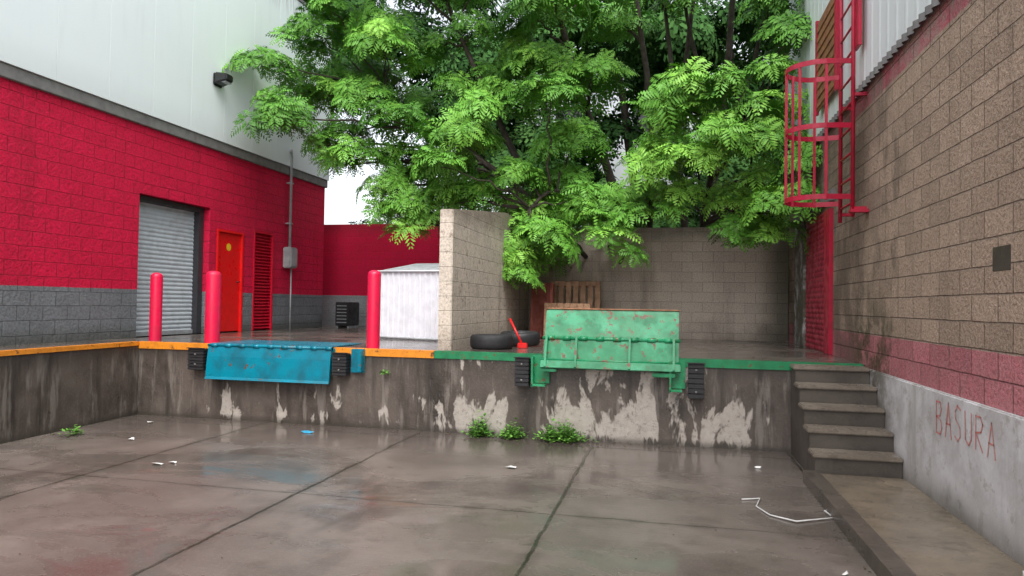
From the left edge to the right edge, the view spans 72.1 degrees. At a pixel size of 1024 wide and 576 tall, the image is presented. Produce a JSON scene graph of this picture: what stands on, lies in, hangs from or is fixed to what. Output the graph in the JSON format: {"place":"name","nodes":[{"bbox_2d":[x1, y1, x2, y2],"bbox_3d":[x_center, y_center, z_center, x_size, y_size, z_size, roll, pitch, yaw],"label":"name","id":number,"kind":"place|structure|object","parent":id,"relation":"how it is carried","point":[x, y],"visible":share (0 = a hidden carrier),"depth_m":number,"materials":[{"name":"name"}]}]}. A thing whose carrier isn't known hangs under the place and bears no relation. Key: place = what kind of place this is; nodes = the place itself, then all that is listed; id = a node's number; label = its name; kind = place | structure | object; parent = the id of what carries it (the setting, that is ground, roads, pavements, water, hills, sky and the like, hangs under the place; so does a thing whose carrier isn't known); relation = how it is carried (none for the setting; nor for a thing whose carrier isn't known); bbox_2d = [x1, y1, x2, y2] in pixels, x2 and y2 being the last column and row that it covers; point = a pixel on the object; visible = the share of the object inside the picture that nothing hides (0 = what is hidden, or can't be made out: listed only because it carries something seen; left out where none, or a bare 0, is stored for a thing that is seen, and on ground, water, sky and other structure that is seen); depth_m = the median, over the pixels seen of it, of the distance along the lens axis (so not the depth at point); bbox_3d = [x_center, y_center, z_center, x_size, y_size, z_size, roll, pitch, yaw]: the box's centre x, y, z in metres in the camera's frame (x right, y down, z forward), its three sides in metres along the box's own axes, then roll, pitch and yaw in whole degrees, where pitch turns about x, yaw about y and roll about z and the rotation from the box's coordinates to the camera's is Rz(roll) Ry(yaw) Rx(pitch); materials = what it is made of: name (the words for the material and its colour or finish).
{"place":"outdoors","nodes":[
{"label":"outdoors","id":0,"kind":"place"},
{"bbox_2d":[0,414,876,575],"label":"ground","id":1,"kind":"structure","parent":0,"point":[248,498],"depth_m":5.86,"materials":[{"name":"concrete"}]},
{"bbox_2d":[52,424,83,435],"bbox_3d":[-5.402,1.748,8.549,0.224,0.122,0.425,1,-1,13],"label":"weed plant","id":2,"kind":"object","parent":1,"relation":"on","point":[76,430],"visible":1,"depth_m":8.64,"materials":[{"name":"green plant"}]},
{"bbox_2d":[0,325,864,452],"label":"loading dock","id":3,"kind":"object","parent":1,"relation":"on","point":[743,404],"visible":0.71,"depth_m":9.19,"materials":[{"name":"grey concrete"}]},
{"bbox_2d":[149,273,162,339],"bbox_3d":[-5.479,0.281,10.837,0.176,1.038,0.176,1,-1,13],"label":"bollard","id":4,"kind":"object","parent":3,"relation":"on","point":[156,303],"visible":0.98,"depth_m":10.77,"materials":[{"name":"metal"}]},
{"bbox_2d":[0,77,324,345],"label":"block wall","id":5,"kind":"structure","parent":3,"relation":"on","point":[77,180],"depth_m":10.66,"materials":[{"name":"red brick"}]},
{"bbox_2d":[0,62,327,187],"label":"trim band","id":6,"kind":"object","parent":5,"relation":"on","point":[23,77],"depth_m":11.24,"materials":[{"name":"grey metal"}]},
{"bbox_2d":[0,0,57,80],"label":"cladding panel","id":7,"kind":"structure","parent":6,"relation":"on","point":[28,34],"depth_m":9.33,"materials":[{"name":"white metal"}]},
{"bbox_2d":[55,0,110,99],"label":"cladding panel","id":8,"kind":"structure","parent":6,"relation":"on","point":[83,46],"depth_m":10.20,"materials":[{"name":"white metal"}]},
{"bbox_2d":[107,0,155,115],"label":"cladding panel","id":9,"kind":"structure","parent":6,"relation":"on","point":[132,53],"depth_m":11.10,"materials":[{"name":"white metal"}]},
{"bbox_2d":[151,0,193,129],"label":"cladding panel","id":10,"kind":"structure","parent":6,"relation":"on","point":[172,90],"depth_m":12.01,"materials":[{"name":"white metal"}]},
{"bbox_2d":[189,0,226,141],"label":"cladding panel","id":11,"kind":"structure","parent":6,"relation":"on","point":[208,61],"depth_m":12.90,"materials":[{"name":"white metal"}]},
{"bbox_2d":[213,72,232,87],"bbox_3d":[-5.375,-3.877,13.117,0.272,0.238,0.266,1,-1,13],"label":"wall lamp","id":12,"kind":"object","parent":11,"relation":"attached to","point":[220,79],"visible":1,"depth_m":13.02,"materials":[{"name":"black plastic"}]},
{"bbox_2d":[222,0,254,152],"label":"cladding panel","id":13,"kind":"structure","parent":6,"relation":"on","point":[240,33],"depth_m":13.81,"materials":[{"name":"white metal"}]},
{"bbox_2d":[252,0,280,161],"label":"cladding panel","id":14,"kind":"structure","parent":6,"relation":"on","point":[267,16],"depth_m":14.70,"materials":[{"name":"white metal"}]},
{"bbox_2d":[277,0,302,169],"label":"cladding panel","id":15,"kind":"structure","parent":6,"relation":"on","point":[285,143],"depth_m":15.58,"materials":[{"name":"white metal"}]},
{"bbox_2d":[299,6,321,176],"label":"cladding panel","id":16,"kind":"structure","parent":6,"relation":"on","point":[306,165],"depth_m":16.48,"materials":[{"name":"white metal"}]},
{"bbox_2d":[318,24,331,180],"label":"cladding panel","id":17,"kind":"structure","parent":6,"relation":"on","point":[323,116],"depth_m":17.19,"materials":[{"name":"white metal"}]},
{"bbox_2d":[136,202,193,331],"bbox_3d":[-6.074,-0.363,12.219,0.014,2.310,1.600,1,-1,13],"label":"roller shutter","id":18,"kind":"object","parent":5,"relation":"attached to","point":[165,243],"visible":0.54,"depth_m":12.35,"materials":[{"name":"grey metal"}]},
{"bbox_2d":[136,329,191,336],"bbox_3d":[-6.087,0.780,12.203,0.060,0.077,1.580,1,-1,13],"label":"shutter bottom bar","id":19,"kind":"object","parent":18,"relation":"attached to","point":[167,332],"visible":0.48,"depth_m":12.39,"materials":[{"name":"grey metal"}]},
{"bbox_2d":[140,195,199,211],"bbox_3d":[-6.003,-1.462,12.242,0.160,0.090,1.580,1,-1,13],"label":"shutter head","id":20,"kind":"object","parent":5,"relation":"attached to","point":[161,202],"visible":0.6,"depth_m":12.19},
{"bbox_2d":[191,208,203,333],"bbox_3d":[-5.840,-0.321,13.055,0.140,2.330,0.135,1,-1,13],"label":"shutter guide","id":21,"kind":"object","parent":5,"relation":"attached to","point":[197,271],"visible":0.79,"depth_m":13.00,"materials":[{"name":"black metal"}]},
{"bbox_2d":[216,229,219,270],"bbox_3d":[-5.627,-0.134,13.328,0.120,1.975,0.046,1,-1,13],"label":"door frame","id":22,"kind":"object","parent":5,"relation":"attached to","point":[217,260],"visible":0.24,"depth_m":13.31,"materials":[{"name":"red metal"}]},
{"bbox_2d":[219,229,242,234],"bbox_3d":[-5.524,-1.090,13.735,0.120,0.044,0.740,1,-1,13],"label":"door frame head","id":23,"kind":"object","parent":5,"relation":"attached to","point":[230,232],"depth_m":13.72},
{"bbox_2d":[236,233,243,331],"bbox_3d":[-5.452,-0.113,14.097,0.120,1.975,0.045,1,-1,13],"label":"door frame","id":24,"kind":"object","parent":5,"relation":"attached to","point":[241,283],"visible":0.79,"depth_m":14.07,"materials":[{"name":"red metal"}]},
{"bbox_2d":[252,230,255,330],"bbox_3d":[-5.363,-0.155,14.499,0.115,2.071,0.044,1,-1,13],"label":"louver frame","id":25,"kind":"object","parent":5,"relation":"attached to","point":[253,280],"visible":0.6,"depth_m":14.48,"materials":[{"name":"red paint"}]},
{"bbox_2d":[253,234,268,329],"bbox_3d":[-5.348,-0.147,14.849,0.030,2.060,0.720,1,-1,13],"label":"louver back","id":26,"kind":"object","parent":5,"relation":"attached to","point":[261,278],"visible":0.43,"depth_m":14.92,"materials":[{"name":"red paint"}]},
{"bbox_2d":[253,326,269,328],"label":"louver slat","id":27,"kind":"object","parent":5,"relation":"attached to","point":[256,327],"visible":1,"depth_m":14.82,"materials":[{"name":"red paint"}]},
{"bbox_2d":[254,307,269,309],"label":"louver slat","id":28,"kind":"object","parent":5,"relation":"attached to","point":[257,308],"visible":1,"depth_m":14.81,"materials":[{"name":"red paint"}]},
{"bbox_2d":[254,323,269,324],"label":"louver slat","id":29,"kind":"object","parent":5,"relation":"attached to","point":[261,324],"visible":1,"depth_m":14.86,"materials":[{"name":"red paint"}]},
{"bbox_2d":[254,320,269,321],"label":"louver slat","id":30,"kind":"object","parent":5,"relation":"attached to","point":[261,321],"visible":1,"depth_m":14.85,"materials":[{"name":"red paint"}]},
{"bbox_2d":[254,317,269,318],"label":"louver slat","id":31,"kind":"object","parent":5,"relation":"attached to","point":[261,318],"visible":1,"depth_m":14.85,"materials":[{"name":"red paint"}]},
{"bbox_2d":[254,314,269,315],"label":"louver slat","id":32,"kind":"object","parent":5,"relation":"attached to","point":[261,315],"visible":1,"depth_m":14.85,"materials":[{"name":"red paint"}]},
{"bbox_2d":[254,311,269,312],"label":"louver slat","id":33,"kind":"object","parent":5,"relation":"attached to","point":[261,312],"visible":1,"depth_m":14.84,"materials":[{"name":"red paint"}]},
{"bbox_2d":[254,301,269,302],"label":"louver slat","id":34,"kind":"object","parent":5,"relation":"attached to","point":[261,302],"visible":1,"depth_m":14.86,"materials":[{"name":"red paint"}]},
{"bbox_2d":[254,298,269,299],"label":"louver slat","id":35,"kind":"object","parent":5,"relation":"attached to","point":[261,299],"visible":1,"depth_m":14.85,"materials":[{"name":"red paint"}]},
{"bbox_2d":[254,295,269,296],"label":"louver slat","id":36,"kind":"object","parent":5,"relation":"attached to","point":[261,296],"visible":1,"depth_m":14.84,"materials":[{"name":"red paint"}]},
{"bbox_2d":[254,292,269,293],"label":"louver slat","id":37,"kind":"object","parent":5,"relation":"attached to","point":[261,293],"visible":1,"depth_m":14.84,"materials":[{"name":"red paint"}]},
{"bbox_2d":[254,304,269,305],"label":"louver slat","id":38,"kind":"object","parent":5,"relation":"attached to","point":[261,305],"visible":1,"depth_m":14.85,"materials":[{"name":"red paint"}]},
{"bbox_2d":[254,288,269,290],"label":"louver slat","id":39,"kind":"object","parent":5,"relation":"attached to","point":[261,289],"visible":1,"depth_m":14.84,"materials":[{"name":"red paint"}]},
{"bbox_2d":[254,285,270,287],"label":"louver slat","id":40,"kind":"object","parent":5,"relation":"attached to","point":[262,286],"visible":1,"depth_m":14.86,"materials":[{"name":"red paint"}]},
{"bbox_2d":[256,231,272,235],"bbox_3d":[-5.271,-1.159,14.858,0.115,0.045,0.640,1,-1,13],"label":"louver frame head","id":41,"kind":"object","parent":5,"relation":"attached to","point":[264,233],"visible":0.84,"depth_m":14.87},
{"bbox_2d":[266,234,273,329],"bbox_3d":[-5.210,-0.137,15.171,0.115,2.071,0.045,1,-1,13],"label":"louver frame","id":42,"kind":"object","parent":5,"relation":"attached to","point":[271,280],"visible":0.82,"depth_m":15.15,"materials":[{"name":"red paint"}]},
{"bbox_2d":[283,149,296,328],"bbox_3d":[-4.936,-1.078,15.632,0.228,3.989,0.399,1,-1,13],"label":"electrical conduit box","id":43,"kind":"object","parent":5,"relation":"attached to","point":[289,256],"visible":0.97,"depth_m":15.67,"materials":[{"name":"grey metal"}]},
{"bbox_3d":[-5.679,-0.108,13.744,0.195,1.938,0.820,1,-1,13],"label":"door","id":44,"kind":"object","parent":5,"relation":"attached to","visible":0},
{"bbox_2d":[218,232,239,331],"bbox_3d":[-5.554,-0.111,13.716,0.050,1.910,0.740,1,-1,13],"label":"steel door","id":45,"kind":"structure","parent":44,"relation":"attached to","point":[229,267],"depth_m":13.76,"materials":[{"name":"red paint"}]},
{"bbox_2d":[204,271,221,342],"bbox_3d":[-4.378,0.276,10.310,0.214,1.058,0.214,1,-1,13],"label":"bollard","id":46,"kind":"object","parent":3,"relation":"on","point":[212,307],"visible":0.96,"depth_m":10.22,"materials":[{"name":"metal"}]},
{"bbox_2d":[187,340,364,383],"bbox_3d":[-3.194,1.050,10.170,2.652,0.502,1.070,1,-1,13],"label":"dock leveler","id":47,"kind":"object","parent":3,"relation":"attached to","point":[285,361],"visible":1,"depth_m":9.71,"materials":[{"name":"blue paint"}]},
{"bbox_2d":[335,302,358,327],"bbox_3d":[-4.051,0.659,17.301,0.350,0.620,0.625,1,-1,13],"label":"air conditioner unit","id":48,"kind":"object","parent":3,"relation":"on","point":[347,314],"visible":1,"depth_m":17.05,"materials":[{"name":"black plastic"}]},
{"bbox_2d":[366,270,380,347],"bbox_3d":[-1.908,0.292,9.719,0.180,1.078,0.180,1,-1,13],"label":"bollard","id":49,"kind":"object","parent":3,"relation":"on","point":[373,307],"visible":0.97,"depth_m":9.64,"materials":[{"name":"metal"}]},
{"bbox_2d":[322,223,439,325],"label":"boundary wall","id":50,"kind":"structure","parent":3,"relation":"on","point":[354,255],"depth_m":18.35,"materials":[{"name":"red paint"}]},
{"bbox_2d":[377,263,438,340],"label":"corrugated metal shed","id":51,"kind":"structure","parent":3,"relation":"on","point":[409,306],"depth_m":11.96,"materials":[{"name":"white paint"}]},
{"bbox_2d":[348,198,484,223],"bbox_3d":[-2.681,-1.775,19.636,4.434,1.773,1.649,1,-1,8],"label":"shrub","id":52,"kind":"object","parent":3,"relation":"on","point":[374,222],"visible":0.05,"depth_m":19.44,"materials":[{"name":"green plant"}]},
{"bbox_2d":[438,209,528,349],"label":"partition block wall","id":53,"kind":"structure","parent":3,"relation":"on","point":[478,294],"depth_m":10.62,"materials":[{"name":"beige brick"}]},
{"bbox_2d":[470,334,512,349],"bbox_3d":[-0.290,0.764,10.047,0.620,0.200,0.611,1,-1,13],"label":"tire","id":54,"kind":"object","parent":3,"relation":"on","point":[492,341],"visible":1,"depth_m":9.80,"materials":[{"name":"black rubber"}]},
{"bbox_2d":[500,330,539,345],"bbox_3d":[0.120,0.765,10.723,0.620,0.224,0.612,1,-1,13],"label":"tire","id":55,"kind":"object","parent":3,"relation":"on","point":[530,338],"visible":0.7,"depth_m":10.48,"materials":[{"name":"black rubber"}]},
{"bbox_2d":[530,283,553,337],"bbox_3d":[0.573,0.431,13.422,0.420,1.056,0.284,1,-1,13],"label":"wooden pallet","id":56,"kind":"object","parent":3,"relation":"on","point":[540,298],"visible":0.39,"depth_m":13.38,"materials":[{"name":"red wood"}]},
{"bbox_2d":[543,303,590,335],"bbox_3d":[1.015,0.616,12.963,0.850,0.669,0.194,1,-1,13],"label":"wooden pallet","id":57,"kind":"object","parent":3,"relation":"on","point":[562,305],"visible":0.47,"depth_m":12.96,"materials":[{"name":"brown wood"}]},
{"bbox_2d":[552,281,600,308],"bbox_3d":[1.240,0.420,13.720,0.950,1.107,0.260,1,-1,13],"label":"wooden pallet","id":58,"kind":"object","parent":3,"relation":"on","point":[575,285],"visible":0.45,"depth_m":13.70,"materials":[{"name":"brown wood"}]},
{"bbox_2d":[514,308,705,398],"bbox_3d":[1.198,0.788,8.789,2.344,1.056,0.351,1,-1,13],"label":"dock leveler","id":59,"kind":"object","parent":3,"relation":"attached to","point":[643,340],"visible":1,"depth_m":8.79,"materials":[{"name":"green paint"}]},
{"bbox_2d":[528,227,788,341],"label":"boundary wall","id":60,"kind":"structure","parent":3,"relation":"on","point":[716,290],"depth_m":13.94,"materials":[{"name":"grey brick"}]},
{"bbox_2d":[794,219,806,346],"bbox_3d":[5.038,-0.073,12.245,0.100,2.140,0.900,1,-1,13],"label":"concrete pilaster","id":61,"kind":"object","parent":3,"relation":"on","point":[800,260],"visible":0.65,"depth_m":12.11,"materials":[{"name":"concrete"}]},
{"bbox_2d":[805,213,823,351],"bbox_3d":[4.718,-0.067,10.958,0.015,2.060,1.530,1,-1,13],"label":"side shutter","id":62,"kind":"object","parent":3,"relation":"on","point":[814,315],"visible":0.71,"depth_m":10.93,"materials":[{"name":"red metal"}]},
{"bbox_2d":[823,208,833,354],"bbox_3d":[4.537,-0.091,10.025,0.115,2.060,0.350,1,-1,13],"label":"shutter post","id":63,"kind":"object","parent":3,"relation":"on","point":[828,287],"visible":0.76,"depth_m":9.90,"materials":[{"name":"red metal"}]},
{"bbox_2d":[19,342,871,571],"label":"leaf litter","id":64,"kind":"object","parent":1,"relation":"on","point":[515,463],"visible":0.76,"depth_m":8.65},
{"bbox_2d":[222,0,720,293],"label":"jacaranda tree","id":65,"kind":"object","parent":1,"relation":"on","point":[565,80],"visible":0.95,"depth_m":13.64,"materials":[{"name":"green plant"}]},
{"bbox_2d":[461,410,497,437],"bbox_3d":[-0.435,1.734,8.966,0.509,0.327,0.346,1,-1,13],"label":"weed plant","id":66,"kind":"object","parent":1,"relation":"on","point":[479,430],"visible":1,"depth_m":9.00,"materials":[{"name":"green plant"}]},
{"bbox_2d":[497,417,527,440],"bbox_3d":[-0.015,1.767,8.904,0.475,0.273,0.390,0,-2,44],"label":"weed plant","id":67,"kind":"object","parent":1,"relation":"on","point":[509,433],"visible":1,"depth_m":8.90,"materials":[{"name":"green plant"}]},
{"bbox_2d":[303,0,789,326],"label":"background trees","id":68,"kind":"object","parent":1,"relation":"on","point":[709,32],"visible":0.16,"depth_m":19.45,"materials":[{"name":"green plant"}]},
{"bbox_2d":[519,414,598,442],"bbox_3d":[0.571,1.732,8.683,1.006,0.350,0.425,1,-1,13],"label":"weed plant","id":69,"kind":"object","parent":1,"relation":"on","point":[554,435],"visible":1,"depth_m":8.73,"materials":[{"name":"green plant"}]},
{"bbox_2d":[617,0,822,256],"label":"jacaranda tree","id":70,"kind":"object","parent":1,"relation":"on","point":[716,124],"visible":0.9,"depth_m":11.68,"materials":[{"name":"green plant"}]},
{"bbox_2d":[742,498,831,521],"bbox_3d":[2.344,1.851,5.880,0.768,0.030,0.649,1,-1,13],"label":"plastic strap","id":71,"kind":"object","parent":1,"relation":"on","point":[787,518],"visible":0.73,"depth_m":5.70,"materials":[{"name":"white plastic"}]},
{"bbox_2d":[789,364,902,478],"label":"concrete stairs","id":72,"kind":"structure","parent":1,"relation":"on","point":[838,421],"depth_m":7.36,"materials":[{"name":"grey concrete"}]},
{"bbox_2d":[869,369,1023,566],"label":"plinth","id":73,"kind":"structure","parent":1,"relation":"on","point":[978,491],"depth_m":5.35,"materials":[{"name":"grey concrete"}]},
{"bbox_2d":[789,0,1023,416],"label":"block wall","id":74,"kind":"structure","parent":73,"relation":"on","point":[924,294],"depth_m":5.94,"materials":[{"name":"beige brick"}]},
{"bbox_2d":[794,188,834,222],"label":"lintel","id":75,"kind":"structure","parent":74,"relation":"attached to","point":[831,191],"depth_m":10.54,"materials":[{"name":"grey concrete"}]},
{"bbox_2d":[784,0,868,222],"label":"caged ladder","id":76,"kind":"object","parent":74,"relation":"attached to","point":[826,138],"visible":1,"depth_m":8.49,"materials":[{"name":"red metal"}]},
{"bbox_2d":[855,0,861,50],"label":"access door frame","id":77,"kind":"object","parent":76,"relation":"attached to","point":[858,23],"visible":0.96,"depth_m":8.12,"materials":[{"name":"red paint"}]},
{"bbox_2d":[787,0,930,161],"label":"cladding","id":78,"kind":"structure","parent":74,"relation":"attached to","point":[886,24],"depth_m":8.32,"materials":[{"name":"white metal"}]},
{"bbox_2d":[817,0,834,111],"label":"hatch panel","id":79,"kind":"object","parent":78,"relation":"attached to","point":[832,91],"visible":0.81,"depth_m":9.96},
{"bbox_2d":[815,21,818,115],"bbox_3d":[4.562,-3.281,10.525,0.047,1.420,0.068,1,-1,13],"label":"hatch frame","id":80,"kind":"object","parent":79,"relation":"attached to","point":[816,45],"visible":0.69,"depth_m":10.50,"materials":[{"name":"red metal"}]},
{"bbox_2d":[816,81,833,108],"bbox_3d":[4.401,-2.707,9.894,0.014,0.080,1.140,1,-1,13],"label":"hatch slat","id":81,"kind":"object","parent":79,"relation":"attached to","point":[822,99],"visible":0.79,"depth_m":9.97,"materials":[{"name":"brown wood"}]},
{"bbox_2d":[817,18,833,52],"bbox_3d":[4.414,-3.547,9.913,0.014,0.080,1.140,1,-1,13],"label":"hatch slat","id":82,"kind":"object","parent":79,"relation":"attached to","point":[831,25],"visible":0.97,"depth_m":9.88,"materials":[{"name":"brown wood"}]},
{"bbox_2d":[817,8,833,43],"bbox_3d":[4.416,-3.687,9.916,0.014,0.080,1.140,1,-1,13],"label":"hatch slat","id":83,"kind":"object","parent":79,"relation":"attached to","point":[825,25],"visible":0.97,"depth_m":9.88,"materials":[{"name":"brown wood"}]},
{"bbox_2d":[817,0,833,33],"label":"hatch slat","id":84,"kind":"object","parent":79,"relation":"attached to","point":[825,16],"visible":1,"depth_m":9.89,"materials":[{"name":"brown wood"}]},
{"bbox_2d":[817,29,833,58],"bbox_3d":[4.412,-3.407,9.910,0.014,0.080,1.140,1,-1,13],"label":"hatch slat","id":85,"kind":"object","parent":79,"relation":"attached to","point":[827,42],"visible":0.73,"depth_m":9.85,"materials":[{"name":"brown wood"}]},
{"bbox_2d":[817,39,833,71],"bbox_3d":[4.410,-3.267,9.907,0.014,0.080,1.140,1,-1,13],"label":"hatch slat","id":86,"kind":"object","parent":79,"relation":"attached to","point":[827,52],"visible":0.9,"depth_m":9.74,"materials":[{"name":"brown wood"}]},
{"bbox_2d":[817,70,833,99],"bbox_3d":[4.403,-2.847,9.898,0.014,0.080,1.140,1,-1,13],"label":"hatch slat","id":87,"kind":"object","parent":79,"relation":"attached to","point":[821,90],"visible":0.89,"depth_m":10.04,"materials":[{"name":"brown wood"}]},
{"bbox_2d":[817,49,833,76],"bbox_3d":[4.407,-3.127,9.904,0.014,0.080,1.140,1,-1,13],"label":"hatch slat","id":88,"kind":"object","parent":79,"relation":"attached to","point":[823,67],"visible":0.61,"depth_m":9.99,"materials":[{"name":"brown wood"}]},
{"bbox_2d":[817,63,833,89],"bbox_3d":[4.405,-2.987,9.901,0.014,0.080,1.140,1,-1,13],"label":"hatch slat","id":89,"kind":"object","parent":79,"relation":"attached to","point":[831,66],"visible":0.61,"depth_m":9.66,"materials":[{"name":"brown wood"}]},
{"bbox_2d":[834,0,838,90],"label":"hatch frame","id":90,"kind":"object","parent":79,"relation":"attached to","point":[836,39],"visible":1,"depth_m":9.26,"materials":[{"name":"red metal"}]},
{"bbox_2d":[787,0,939,174],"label":"cladding flashing","id":91,"kind":"object","parent":78,"relation":"attached to","point":[916,24],"visible":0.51,"depth_m":7.07,"materials":[{"name":"grey metal"}]},
{"bbox_2d":[993,244,1010,271],"bbox_3d":[3.361,-0.203,4.818,0.024,0.170,0.270,1,-1,13],"label":"block patch","id":92,"kind":"object","parent":74,"relation":"attached to","point":[1001,258],"visible":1,"depth_m":4.80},
{"bbox_2d":[936,400,995,460],"bbox_3d":[3.425,1.050,5.349,0.001,0.297,1.115,1,-1,13],"label":"graffiti text","id":93,"kind":"object","parent":73,"relation":"attached to","point":[937,416],"visible":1,"depth_m":5.32},
{"bbox_2d":[509,318,527,348],"bbox_3d":[0.070,0.659,10.260,0.366,0.430,0.117,0,-2,40],"label":"lever","id":94,"kind":"object","parent":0,"point":[522,345],"visible":1,"depth_m":10.19,"materials":[{"name":"red paint"}]},
{"bbox_2d":[324,0,778,224],"label":"sky","id":95,"kind":"structure","parent":0,"point":[340,207],"materials":[{"name":"white"}]},
{"bbox_2d":[521,59,775,224],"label":"facade","id":96,"kind":"structure","parent":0,"point":[620,169],"depth_m":26.90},
{"bbox_2d":[558,108,580,119],"bbox_3d":[2.358,-6.342,27.470,1.260,1.360,0.040,1,-1,13],"label":"window","id":97,"kind":"structure","parent":96,"relation":"attached to","point":[568,111],"depth_m":27.48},
{"bbox_2d":[634,105,659,138],"bbox_3d":[5.284,-6.311,26.806,1.260,1.360,0.040,1,-1,13],"label":"window","id":98,"kind":"structure","parent":96,"relation":"attached to","point":[641,117],"depth_m":26.86,"materials":[{"name":"grey glass"}]},
{"bbox_2d":[803,470,1023,575],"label":"sidewalk","id":99,"kind":"structure","parent":0,"point":[894,527],"depth_m":5.11,"materials":[{"name":"concrete"}]}
]}

